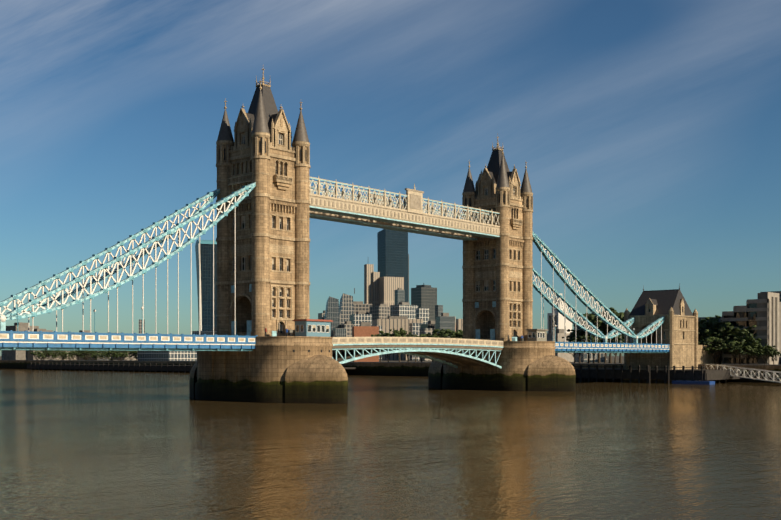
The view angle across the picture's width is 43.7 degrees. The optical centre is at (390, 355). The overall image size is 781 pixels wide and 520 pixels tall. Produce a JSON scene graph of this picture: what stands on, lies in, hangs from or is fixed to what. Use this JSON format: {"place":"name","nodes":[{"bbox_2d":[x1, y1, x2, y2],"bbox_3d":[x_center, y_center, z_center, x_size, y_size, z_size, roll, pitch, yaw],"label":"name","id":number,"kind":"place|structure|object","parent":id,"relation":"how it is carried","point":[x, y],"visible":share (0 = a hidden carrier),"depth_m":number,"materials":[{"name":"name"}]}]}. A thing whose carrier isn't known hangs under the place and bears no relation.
{"place":"outdoors","nodes":[
{"label":"outdoors","id":0,"kind":"place"},
{"bbox_2d":[0,369,780,519],"bbox_3d":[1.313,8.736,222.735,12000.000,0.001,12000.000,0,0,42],"label":"water","id":1,"kind":"structure","parent":0,"point":[104,445],"depth_m":87.78,"materials":[{"name":"brown liquid"}]},
{"bbox_2d":[189,319,575,403],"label":"piers","id":2,"kind":"structure","parent":1,"relation":"in","point":[302,365],"depth_m":186.56,"materials":[{"name":"brown stone"}]},
{"bbox_2d":[0,301,669,368],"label":"decks","id":3,"kind":"object","parent":2,"relation":"on","point":[432,347],"visible":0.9,"depth_m":198.64,"materials":[{"name":"blue metal"}]},
{"bbox_2d":[216,68,532,340],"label":"bridge towers","id":4,"kind":"structure","parent":2,"relation":"on","point":[272,251],"depth_m":191.42,"materials":[{"name":"stone"}]},
{"bbox_2d":[0,182,664,343],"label":"chains","id":5,"kind":"object","parent":4,"relation":"attached to","point":[209,197],"visible":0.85,"depth_m":174.92,"materials":[{"name":"teal metal"}]},
{"bbox_2d":[309,176,499,240],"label":"walkways","id":6,"kind":"structure","parent":4,"relation":"on","point":[383,212],"depth_m":218.22,"materials":[{"name":"white metal"}]},
{"bbox_2d":[27,362,780,384],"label":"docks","id":7,"kind":"object","parent":1,"relation":"in","point":[613,373],"visible":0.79,"depth_m":314.61,"materials":[{"name":"concrete"}]},
{"bbox_2d":[0,356,780,382],"bbox_3d":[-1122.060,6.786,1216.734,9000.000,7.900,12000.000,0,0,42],"label":"land","id":8,"kind":"structure","parent":0,"point":[401,368],"depth_m":421.88,"materials":[{"name":"concrete"}]},
{"bbox_2d":[1,229,606,361],"bbox_3d":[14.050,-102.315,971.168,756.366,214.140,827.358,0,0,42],"label":"skyline","id":9,"kind":"structure","parent":8,"relation":"on","point":[386,307],"depth_m":846.31,"materials":[{"name":"concrete"}]},
{"bbox_2d":[620,283,721,382],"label":"abutments","id":10,"kind":"object","parent":8,"relation":"on","point":[680,330],"visible":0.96,"depth_m":317.91,"materials":[{"name":"stone"}]},
{"bbox_2d":[698,291,780,364],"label":"building","id":11,"kind":"structure","parent":8,"relation":"on","point":[762,312],"depth_m":329.23,"materials":[{"name":"concrete"}]},
{"bbox_2d":[0,0,780,355],"label":"sky","id":12,"kind":"structure","parent":0,"point":[647,133],"materials":[{"name":"blue"}]}
]}

